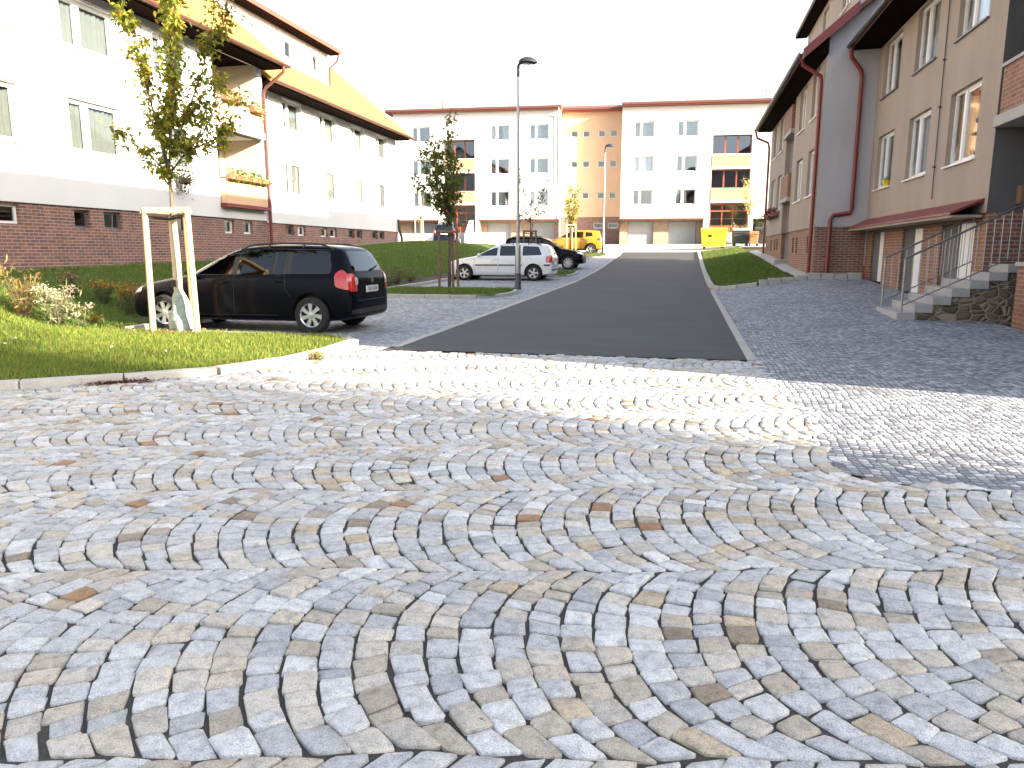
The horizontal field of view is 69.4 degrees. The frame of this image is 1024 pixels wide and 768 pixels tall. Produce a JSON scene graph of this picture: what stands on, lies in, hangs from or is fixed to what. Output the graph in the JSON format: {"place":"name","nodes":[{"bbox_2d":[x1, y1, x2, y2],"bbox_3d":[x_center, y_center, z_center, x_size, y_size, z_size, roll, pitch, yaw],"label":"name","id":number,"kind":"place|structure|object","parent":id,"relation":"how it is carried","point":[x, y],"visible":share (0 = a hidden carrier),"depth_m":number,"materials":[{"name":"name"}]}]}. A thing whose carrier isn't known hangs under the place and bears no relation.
{"place":"outdoors","nodes":[
{"label":"outdoors","id":0,"kind":"place"},
{"bbox_2d":[0,306,347,380],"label":"lawn","id":1,"kind":"structure","parent":0,"point":[39,336],"depth_m":10.42,"materials":[{"name":"plant"}]},
{"bbox_2d":[26,278,82,325],"bbox_3d":[-8.066,-1.417,13.093,0.822,0.917,0.749,-10,14,-44],"label":"flowering perennial","id":2,"kind":"object","parent":1,"relation":"on","point":[58,313],"visible":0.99,"depth_m":13.06,"materials":[{"name":"white plant"}]},
{"bbox_2d":[140,207,199,333],"bbox_3d":[-5.559,-1.839,12.403,0.889,2.166,0.684,2,10,13],"label":"stake frame","id":3,"kind":"object","parent":1,"relation":"on","point":[184,212],"visible":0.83,"depth_m":12.12,"materials":[{"name":"beige wood"}]},
{"bbox_2d":[97,0,257,216],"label":"young tree","id":4,"kind":"object","parent":1,"relation":"on","point":[166,124],"visible":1,"depth_m":11.85,"materials":[{"name":"green plant"}]},
{"bbox_2d":[169,217,182,291],"bbox_3d":[-5.634,-2.101,12.401,0.159,1.365,0.149,2,10,13],"label":"trunk wrap","id":5,"kind":"object","parent":4,"relation":"attached to","point":[175,254],"visible":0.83,"depth_m":12.34,"materials":[{"name":"fabric"}]},
{"bbox_2d":[168,280,200,332],"bbox_3d":[-5.579,-1.307,12.512,0.500,0.900,0.389,8,13,37],"label":"watering bag","id":6,"kind":"object","parent":4,"relation":"attached to","point":[181,316],"visible":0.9,"depth_m":12.41,"materials":[{"name":"plastic"}]},
{"bbox_2d":[0,242,496,329],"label":"lawn","id":7,"kind":"structure","parent":0,"point":[482,247],"depth_m":16.49,"materials":[{"name":"plant"}]},
{"bbox_2d":[1,266,44,316],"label":"ornamental shrub","id":8,"kind":"object","parent":7,"relation":"on","point":[23,297],"visible":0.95,"depth_m":13.19,"materials":[{"name":"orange plant"}]},
{"bbox_2d":[55,269,92,295],"bbox_3d":[-9.094,-2.083,15.307,0.782,0.618,0.542,9,13,40],"label":"flowering perennial","id":9,"kind":"object","parent":7,"relation":"on","point":[70,279],"visible":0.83,"depth_m":15.26,"materials":[{"name":"green plant"}]},
{"bbox_2d":[63,302,94,326],"bbox_3d":[-7.593,-1.177,13.002,0.508,0.536,0.417,-4,11,-23],"label":"flowering perennial","id":10,"kind":"object","parent":7,"relation":"on","point":[80,314],"visible":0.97,"depth_m":13.03,"materials":[{"name":"white plant"}]},
{"bbox_2d":[86,275,120,303],"bbox_3d":[-8.535,-1.946,15.387,0.660,0.670,0.750,2,10,13],"label":"flowering perennial","id":11,"kind":"object","parent":7,"relation":"on","point":[100,291],"visible":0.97,"depth_m":15.39,"materials":[{"name":"green plant"}]},
{"bbox_2d":[108,282,146,314],"bbox_3d":[-7.654,-1.718,14.972,0.846,0.703,0.600,2,10,13],"label":"flowering perennial","id":12,"kind":"object","parent":7,"relation":"on","point":[131,306],"visible":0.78,"depth_m":14.93,"materials":[{"name":"green plant"}]},
{"bbox_2d":[108,272,456,322],"bbox_3d":[-2.804,-5.167,32.841,1.300,1.460,39.550,2,10,13],"label":"planting bed","id":13,"kind":"object","parent":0,"point":[429,278],"visible":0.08,"depth_m":30.01,"materials":[{"name":"soil"}]},
{"bbox_2d":[200,252,620,352],"bbox_3d":[0.212,-4.820,31.081,5.220,1.404,42.200,2,10,13],"label":"parking bay","id":14,"kind":"object","parent":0,"point":[399,320],"visible":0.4,"depth_m":16.09,"materials":[{"name":"grey stone"}]},
{"bbox_2d":[134,243,386,332],"bbox_3d":[-4.668,-1.826,13.712,4.470,1.543,2.040,2,10,13],"label":"estate car","id":15,"kind":"object","parent":14,"relation":"on","point":[312,287],"visible":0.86,"depth_m":12.82,"materials":[{"name":"black paint"}]},
{"bbox_2d":[451,243,557,280],"bbox_3d":[-0.378,-5.103,30.803,4.468,1.523,2.038,2,10,13],"label":"estate car","id":16,"kind":"object","parent":14,"relation":"on","point":[539,260],"visible":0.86,"depth_m":29.97,"materials":[{"name":"white paint"}]},
{"bbox_2d":[515,57,536,289],"bbox_3d":[0.422,-6.477,23.081,0.716,7.020,0.418,2,10,13],"label":"street lamp","id":17,"kind":"object","parent":14,"relation":"on","point":[527,61],"visible":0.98,"depth_m":23.16,"materials":[{"name":"metal"}]},
{"bbox_2d":[505,236,585,269],"bbox_3d":[1.674,-6.749,38.005,4.214,1.688,2.060,2,10,13],"label":"off road car","id":18,"kind":"object","parent":14,"relation":"on","point":[568,259],"visible":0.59,"depth_m":37.06,"materials":[{"name":"black paint"}]},
{"bbox_2d":[551,230,601,252],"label":"compact crossover","id":19,"kind":"object","parent":14,"relation":"on","point":[589,241],"visible":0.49,"depth_m":49.40,"materials":[{"name":"yellow paint"}]},
{"bbox_2d":[355,240,484,280],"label":"grass","id":20,"kind":"structure","parent":0,"point":[398,244],"depth_m":35.66,"materials":[{"name":"green plant"}]},
{"bbox_2d":[0,345,1023,767],"bbox_3d":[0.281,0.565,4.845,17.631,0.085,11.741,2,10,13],"label":"cobbled square","id":21,"kind":"structure","parent":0,"point":[496,725],"depth_m":3.25,"materials":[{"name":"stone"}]},
{"bbox_2d":[68,377,178,386],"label":"leaf litter","id":22,"kind":"object","parent":21,"relation":"on","point":[146,379],"visible":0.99,"depth_m":8.05,"materials":[{"name":"brown plant"}]},
{"bbox_2d":[256,0,812,119],"label":"sky","id":23,"kind":"structure","parent":0,"point":[398,54],"materials":[{"name":"white"}]},
{"bbox_2d":[124,247,1010,329],"bbox_3d":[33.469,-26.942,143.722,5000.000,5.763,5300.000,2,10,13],"label":"ground","id":24,"kind":"structure","parent":0,"point":[749,249],"depth_m":46.01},
{"bbox_2d":[0,333,358,390],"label":"lawn kerb","id":25,"kind":"structure","parent":24,"relation":"on","point":[62,381],"depth_m":8.42,"materials":[{"name":"concrete"}]},
{"bbox_2d":[0,0,414,269],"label":"apartment building","id":26,"kind":"structure","parent":24,"relation":"on","point":[77,187],"depth_m":22.08,"materials":[{"name":"white paint"}]},
{"bbox_2d":[0,203,16,223],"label":"window","id":27,"kind":"structure","parent":26,"relation":"in","point":[7,211],"depth_m":17.01,"materials":[{"name":"white plastic"}]},
{"bbox_2d":[0,81,26,144],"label":"window","id":28,"kind":"structure","parent":26,"relation":"in","point":[8,118],"depth_m":16.90,"materials":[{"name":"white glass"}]},
{"bbox_2d":[74,210,87,227],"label":"window","id":29,"kind":"structure","parent":26,"relation":"in","point":[80,216],"depth_m":19.06,"materials":[{"name":"black glass"}]},
{"bbox_2d":[58,0,119,63],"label":"window","id":30,"kind":"structure","parent":26,"relation":"in","point":[85,29],"depth_m":18.98,"materials":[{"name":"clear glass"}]},
{"bbox_2d":[68,98,127,160],"bbox_3d":[-10.890,-6.603,19.280,0.338,1.335,2.400,2,10,13],"label":"window","id":31,"kind":"structure","parent":26,"relation":"in","point":[89,136],"depth_m":19.35,"materials":[{"name":"clear glass"}]},
{"bbox_2d":[103,212,119,229],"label":"window","id":32,"kind":"structure","parent":26,"relation":"in","point":[111,219],"depth_m":20.09,"materials":[{"name":"grey glass"}]},
{"bbox_2d":[152,33,190,87],"bbox_3d":[-10.187,-9.562,21.874,0.338,1.215,2.100,2,10,13],"label":"window","id":33,"kind":"structure","parent":26,"relation":"in","point":[155,38],"depth_m":21.60,"materials":[{"name":"white glass"}]},
{"bbox_2d":[161,127,196,172],"bbox_3d":[-10.187,-7.140,22.304,0.338,1.335,2.100,2,10,13],"label":"window","id":34,"kind":"structure","parent":26,"relation":"in","point":[187,130],"depth_m":22.73,"materials":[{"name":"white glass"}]},
{"bbox_2d":[170,156,203,199],"bbox_3d":[-9.803,-6.252,22.224,1.168,1.464,1.120,-2,10,-10],"label":"hanging basket","id":35,"kind":"object","parent":26,"relation":"attached to","point":[186,181],"visible":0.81,"depth_m":22.17,"materials":[{"name":"white plastic"}]},
{"bbox_2d":[220,87,247,110],"bbox_3d":[-9.128,-9.371,24.331,0.680,0.706,1.028,2,10,13],"label":"flower box","id":36,"kind":"object","parent":26,"relation":"attached to","point":[230,96],"visible":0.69,"depth_m":24.20,"materials":[{"name":"orange plant"}]},
{"bbox_2d":[239,14,257,38],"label":"window","id":37,"kind":"structure","parent":26,"relation":"in","point":[250,25],"depth_m":28.97,"materials":[{"name":"white glass"}]},
{"bbox_2d":[224,166,273,189],"bbox_3d":[-9.034,-7.047,25.490,0.626,0.693,2.596,2,10,13],"label":"flower box","id":38,"kind":"object","parent":26,"relation":"attached to","point":[238,177],"visible":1,"depth_m":25.27,"materials":[{"name":"yellow plant"}]},
{"bbox_2d":[249,101,271,123],"bbox_3d":[-8.841,-9.471,25.808,0.606,0.757,0.841,2,10,13],"label":"flower box","id":39,"kind":"object","parent":26,"relation":"attached to","point":[259,111],"visible":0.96,"depth_m":25.78,"materials":[{"name":"orange plant"}]},
{"bbox_2d":[276,34,295,61],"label":"window","id":40,"kind":"structure","parent":26,"relation":"in","point":[280,40],"depth_m":31.26,"materials":[{"name":"white glass"}]},
{"bbox_2d":[282,99,303,134],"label":"window","id":41,"kind":"structure","parent":26,"relation":"in","point":[290,110],"depth_m":30.27,"materials":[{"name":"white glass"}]},
{"bbox_2d":[285,161,306,197],"bbox_3d":[-9.018,-8.419,30.452,0.338,1.365,2.100,2,10,13],"label":"window","id":42,"kind":"structure","parent":26,"relation":"in","point":[293,171],"depth_m":30.69,"materials":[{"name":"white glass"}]},
{"bbox_2d":[319,114,337,145],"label":"window","id":43,"kind":"structure","parent":26,"relation":"in","point":[326,123],"depth_m":33.32,"materials":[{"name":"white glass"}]},
{"bbox_2d":[322,169,340,202],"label":"window","id":44,"kind":"structure","parent":26,"relation":"in","point":[329,190],"depth_m":33.78,"materials":[{"name":"white glass"}]},
{"bbox_2d":[351,126,365,154],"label":"window","id":45,"kind":"structure","parent":26,"relation":"in","point":[356,133],"depth_m":36.39,"materials":[{"name":"white glass"}]},
{"bbox_2d":[353,176,367,206],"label":"window","id":46,"kind":"structure","parent":26,"relation":"in","point":[358,183],"depth_m":36.82,"materials":[{"name":"white glass"}]},
{"bbox_2d":[375,135,388,161],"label":"window","id":47,"kind":"structure","parent":26,"relation":"in","point":[380,142],"depth_m":39.18,"materials":[{"name":"white glass"}]},
{"bbox_2d":[377,182,389,209],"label":"window","id":48,"kind":"structure","parent":26,"relation":"in","point":[381,187],"depth_m":39.62,"materials":[{"name":"white glass"}]},
{"bbox_2d":[125,276,456,329],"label":"bay kerb","id":49,"kind":"structure","parent":24,"relation":"on","point":[146,325],"depth_m":25.89,"materials":[{"name":"concrete"}]},
{"bbox_2d":[437,230,459,286],"bbox_3d":[-2.086,-4.192,25.119,0.736,2.006,0.676,2,10,13],"label":"stake frame","id":50,"kind":"object","parent":24,"relation":"on","point":[452,253],"visible":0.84,"depth_m":24.89,"materials":[{"name":"wood"}]},
{"bbox_2d":[387,287,516,297],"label":"strip kerb","id":51,"kind":"structure","parent":24,"relation":"on","point":[514,291],"depth_m":21.04,"materials":[{"name":"concrete"}]},
{"bbox_2d":[393,252,622,346],"bbox_3d":[2.925,-4.766,30.955,0.130,1.531,41.638,2,10,13],"label":"road edging","id":52,"kind":"object","parent":24,"relation":"on","point":[437,331],"visible":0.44,"depth_m":15.54,"materials":[{"name":"concrete"}]},
{"bbox_2d":[385,88,771,243],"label":"apartment building","id":53,"kind":"structure","parent":24,"relation":"on","point":[677,172],"depth_m":58.81,"materials":[{"name":"paint"}]},
{"bbox_2d":[411,127,429,142],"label":"window","id":54,"kind":"structure","parent":53,"relation":"in","point":[415,131],"depth_m":59.83,"materials":[{"name":"white glass"}]},
{"bbox_2d":[412,160,430,175],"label":"window","id":55,"kind":"structure","parent":53,"relation":"in","point":[417,166],"depth_m":60.31,"materials":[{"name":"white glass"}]},
{"bbox_2d":[414,223,434,233],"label":"garage door","id":56,"kind":"structure","parent":53,"relation":"in","point":[428,227],"depth_m":62.00,"materials":[{"name":"white metal"}]},
{"bbox_2d":[444,141,474,158],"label":"window","id":57,"kind":"structure","parent":53,"relation":"in","point":[467,148],"depth_m":59.79,"materials":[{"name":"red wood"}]},
{"bbox_2d":[445,174,474,190],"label":"window","id":58,"kind":"structure","parent":53,"relation":"in","point":[469,180],"depth_m":60.18,"materials":[{"name":"red wood"}]},
{"bbox_2d":[489,125,508,141],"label":"window","id":59,"kind":"structure","parent":53,"relation":"in","point":[493,128],"depth_m":58.92,"materials":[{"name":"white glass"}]},
{"bbox_2d":[488,223,510,241],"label":"garage door","id":60,"kind":"structure","parent":53,"relation":"in","point":[505,228],"depth_m":61.10,"materials":[{"name":"white metal"}]},
{"bbox_2d":[490,191,508,206],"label":"window","id":61,"kind":"structure","parent":53,"relation":"in","point":[497,198],"depth_m":59.81,"materials":[{"name":"white glass"}]},
{"bbox_2d":[490,158,509,174],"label":"window","id":62,"kind":"structure","parent":53,"relation":"in","point":[493,162],"depth_m":59.38,"materials":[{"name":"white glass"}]},
{"bbox_2d":[528,124,548,140],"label":"window","id":63,"kind":"structure","parent":53,"relation":"in","point":[536,131],"depth_m":58.46,"materials":[{"name":"white glass"}]},
{"bbox_2d":[528,158,548,174],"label":"window","id":64,"kind":"structure","parent":53,"relation":"in","point":[537,166],"depth_m":58.92,"materials":[{"name":"white glass"}]},
{"bbox_2d":[528,190,548,206],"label":"window","id":65,"kind":"structure","parent":53,"relation":"in","point":[533,195],"depth_m":59.35,"materials":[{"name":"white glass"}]},
{"bbox_2d":[532,222,553,239],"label":"garage door","id":66,"kind":"structure","parent":53,"relation":"in","point":[544,229],"depth_m":60.59,"materials":[{"name":"white metal"}]},
{"bbox_2d":[628,222,652,243],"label":"garage door","id":67,"kind":"structure","parent":53,"relation":"in","point":[638,232],"depth_m":59.52,"materials":[{"name":"white metal"}]},
{"bbox_2d":[631,189,652,205],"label":"window","id":68,"kind":"structure","parent":53,"relation":"in","point":[636,193],"depth_m":58.16,"materials":[{"name":"white glass"}]},
{"bbox_2d":[633,156,653,172],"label":"window","id":69,"kind":"structure","parent":53,"relation":"in","point":[641,164],"depth_m":57.74,"materials":[{"name":"white glass"}]},
{"bbox_2d":[634,121,654,137],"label":"window","id":70,"kind":"structure","parent":53,"relation":"in","point":[642,129],"depth_m":57.29,"materials":[{"name":"clear glass"}]},
{"bbox_2d":[668,222,695,243],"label":"garage door","id":71,"kind":"structure","parent":53,"relation":"in","point":[678,232],"depth_m":59.06,"materials":[{"name":"white metal"}]},
{"bbox_2d":[674,189,695,205],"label":"window","id":72,"kind":"structure","parent":53,"relation":"in","point":[680,194],"depth_m":57.74,"materials":[{"name":"clear glass"}]},
{"bbox_2d":[675,155,696,171],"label":"window","id":73,"kind":"structure","parent":53,"relation":"in","point":[680,159],"depth_m":57.26,"materials":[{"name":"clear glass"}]},
{"bbox_2d":[677,120,698,136],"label":"window","id":74,"kind":"structure","parent":53,"relation":"in","point":[682,125],"depth_m":56.83,"materials":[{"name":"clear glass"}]},
{"bbox_2d":[711,169,749,187],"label":"window","id":75,"kind":"structure","parent":53,"relation":"in","point":[719,178],"depth_m":57.22,"materials":[{"name":"red wood"}]},
{"bbox_2d":[712,135,751,153],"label":"window","id":76,"kind":"structure","parent":53,"relation":"in","point":[722,144],"depth_m":56.76,"materials":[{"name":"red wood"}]},
{"bbox_2d":[697,250,756,289],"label":"lawn kerb","id":77,"kind":"structure","parent":24,"relation":"on","point":[710,284],"depth_m":24.69,"materials":[{"name":"concrete"}]},
{"bbox_2d":[710,290,757,361],"bbox_3d":[4.806,-1.631,16.826,0.130,0.300,14.988,2,10,13],"label":"road edging","id":78,"kind":"object","parent":24,"relation":"on","point":[745,349],"visible":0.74,"depth_m":12.53,"materials":[{"name":"concrete"}]},
{"bbox_2d":[759,273,861,285],"bbox_3d":[9.271,-3.215,23.071,2.988,0.524,0.216,2,10,13],"label":"stone edging","id":79,"kind":"object","parent":24,"relation":"on","point":[853,276],"visible":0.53,"depth_m":22.93,"materials":[{"name":"stone"}]},
{"bbox_2d":[754,0,1023,292],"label":"apartment building","id":80,"kind":"structure","parent":24,"relation":"on","point":[919,104],"depth_m":19.67,"materials":[{"name":"beige paint"}]},
{"bbox_2d":[871,232,880,280],"bbox_3d":[10.918,-3.804,22.142,0.060,1.428,0.688,2,10,13],"label":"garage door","id":81,"kind":"structure","parent":80,"relation":"in","point":[877,235],"depth_m":22.12,"materials":[{"name":"grey metal"}]},
{"bbox_2d":[877,232,884,281],"bbox_3d":[10.764,-3.687,21.480,0.060,1.428,0.652,2,10,13],"label":"garage door","id":82,"kind":"structure","parent":80,"relation":"in","point":[882,233],"depth_m":21.59,"materials":[{"name":"white"}]},
{"bbox_2d":[872,131,893,191],"bbox_3d":[10.867,-6.388,21.215,0.487,1.555,1.830,2,10,13],"label":"window","id":83,"kind":"structure","parent":80,"relation":"in","point":[889,138],"depth_m":21.51,"materials":[{"name":"clear glass"}]},
{"bbox_2d":[879,32,902,100],"bbox_3d":[10.866,-8.939,20.763,0.483,1.535,1.830,2,10,13],"label":"window","id":84,"kind":"structure","parent":80,"relation":"in","point":[897,45],"depth_m":21.03,"materials":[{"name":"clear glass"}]},
{"bbox_2d":[901,229,915,291],"bbox_3d":[10.175,-3.164,18.961,0.060,1.576,0.844,2,10,13],"label":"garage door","id":85,"kind":"structure","parent":80,"relation":"in","point":[910,233],"depth_m":18.88,"materials":[{"name":"grey metal"}]},
{"bbox_2d":[901,110,930,181],"bbox_3d":[10.164,-5.852,18.192,0.487,1.555,1.830,2,10,13],"label":"window","id":86,"kind":"structure","parent":80,"relation":"in","point":[919,169],"depth_m":18.39,"materials":[{"name":"clear glass"}]},
{"bbox_2d":[911,228,922,292],"bbox_3d":[9.988,-3.021,18.155,0.060,1.576,0.796,2,10,13],"label":"garage door","id":87,"kind":"structure","parent":80,"relation":"in","point":[919,231],"depth_m":18.23,"materials":[{"name":"white"}]},
{"bbox_2d":[911,0,941,76],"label":"window","id":88,"kind":"structure","parent":80,"relation":"in","point":[930,28],"depth_m":17.96,"materials":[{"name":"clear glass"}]},
{"bbox_2d":[940,224,961,284],"bbox_3d":[9.480,-2.566,15.983,0.060,1.714,0.974,2,10,13],"label":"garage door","id":89,"kind":"structure","parent":80,"relation":"in","point":[954,230],"depth_m":15.90,"materials":[{"name":"grey metal"}]},
{"bbox_2d":[941,80,981,168],"bbox_3d":[9.478,-5.328,15.240,0.487,1.555,1.820,2,10,13],"label":"window","id":90,"kind":"structure","parent":80,"relation":"in","point":[965,150],"depth_m":15.41,"materials":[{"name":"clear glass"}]},
{"bbox_2d":[957,222,975,278],"bbox_3d":[9.265,-2.401,15.057,0.060,1.714,0.916,2,10,13],"label":"garage door","id":91,"kind":"structure","parent":80,"relation":"in","point":[962,270],"depth_m":15.07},
{"bbox_2d":[953,0,989,43],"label":"window","id":92,"kind":"structure","parent":80,"relation":"in","point":[980,8],"depth_m":15.04,"materials":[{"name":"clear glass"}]},
{"bbox_2d":[876,204,1023,324],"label":"entrance stair","id":93,"kind":"object","parent":24,"relation":"on","point":[984,296],"visible":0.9,"depth_m":13.51,"materials":[{"name":"stone"}]},
{"bbox_2d":[1011,262,1023,330],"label":"wall","id":94,"kind":"structure","parent":24,"relation":"on","point":[1017,322],"depth_m":12.67,"materials":[{"name":"brick"}]},
{"bbox_2d":[394,252,746,359],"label":"road","id":95,"kind":"structure","parent":0,"point":[647,304],"depth_m":14.59,"materials":[{"name":"grey asphalt"}]},
{"bbox_2d":[492,244,765,251],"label":"forecourt","id":96,"kind":"structure","parent":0,"point":[647,247],"depth_m":53.88,"materials":[{"name":"white concrete"}]},
{"bbox_2d":[433,224,460,242],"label":"hatchback car","id":97,"kind":"object","parent":96,"relation":"on","point":[440,227],"visible":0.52,"depth_m":54.07,"materials":[{"name":"blue paint"}]},
{"bbox_2d":[701,228,727,248],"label":"waste container","id":98,"kind":"object","parent":96,"relation":"on","point":[713,237],"visible":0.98,"depth_m":50.38,"materials":[{"name":"yellow plastic"}]},
{"bbox_2d":[731,228,750,245],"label":"waste container","id":99,"kind":"object","parent":96,"relation":"on","point":[740,235],"visible":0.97,"depth_m":50.41,"materials":[{"name":"plastic"}]},
{"bbox_2d":[739,173,762,227],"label":"young tree","id":100,"kind":"object","parent":96,"relation":"on","point":[749,207],"visible":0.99,"depth_m":53.12,"materials":[{"name":"yellow plant"}]},
{"bbox_2d":[700,246,794,285],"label":"lawn","id":101,"kind":"structure","parent":0,"point":[709,274],"depth_m":31.98,"materials":[{"name":"plant"}]},
{"bbox_2d":[750,251,806,275],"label":"footpath","id":102,"kind":"structure","parent":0,"point":[787,268],"depth_m":28.47,"materials":[{"name":"grey concrete"}]},
{"bbox_2d":[714,279,1023,493],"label":"drive","id":103,"kind":"structure","parent":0,"point":[906,402],"depth_m":8.23,"materials":[{"name":"grey stone"}]},
{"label":"grass strip","id":104,"kind":"structure","parent":0,"visible":0},
{"bbox_2d":[514,169,550,242],"bbox_3d":[0.966,-7.836,35.310,1.805,4.790,0.725,2,10,13],"label":"young tree","id":105,"kind":"object","parent":104,"relation":"on","point":[531,202],"visible":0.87,"depth_m":35.16,"materials":[{"name":"green plant"}]},
{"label":"grass strip","id":106,"kind":"structure","parent":0,"visible":0},
{"bbox_2d":[561,181,581,248],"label":"young tree","id":107,"kind":"object","parent":106,"relation":"on","point":[572,216],"visible":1,"depth_m":48.41,"materials":[{"name":"yellow plant"}]},
{"bbox_2d":[601,144,614,253],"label":"street lamp","id":108,"kind":"object","parent":106,"relation":"on","point":[603,232],"visible":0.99,"depth_m":48.17,"materials":[{"name":"metal"}]},
{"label":"grass strip","id":109,"kind":"structure","parent":0,"visible":0},
{"bbox_2d":[409,104,469,286],"bbox_3d":[-2.386,-6.215,24.658,1.836,5.922,1.954,-3,10,-14],"label":"young tree","id":110,"kind":"object","parent":109,"relation":"on","point":[443,201],"visible":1,"depth_m":24.40,"materials":[{"name":"green plant"}]},
{"bbox_2d":[387,285,515,295],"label":"grass","id":111,"kind":"structure","parent":109,"relation":"on","point":[478,291],"depth_m":22.45,"materials":[{"name":"green plant"}]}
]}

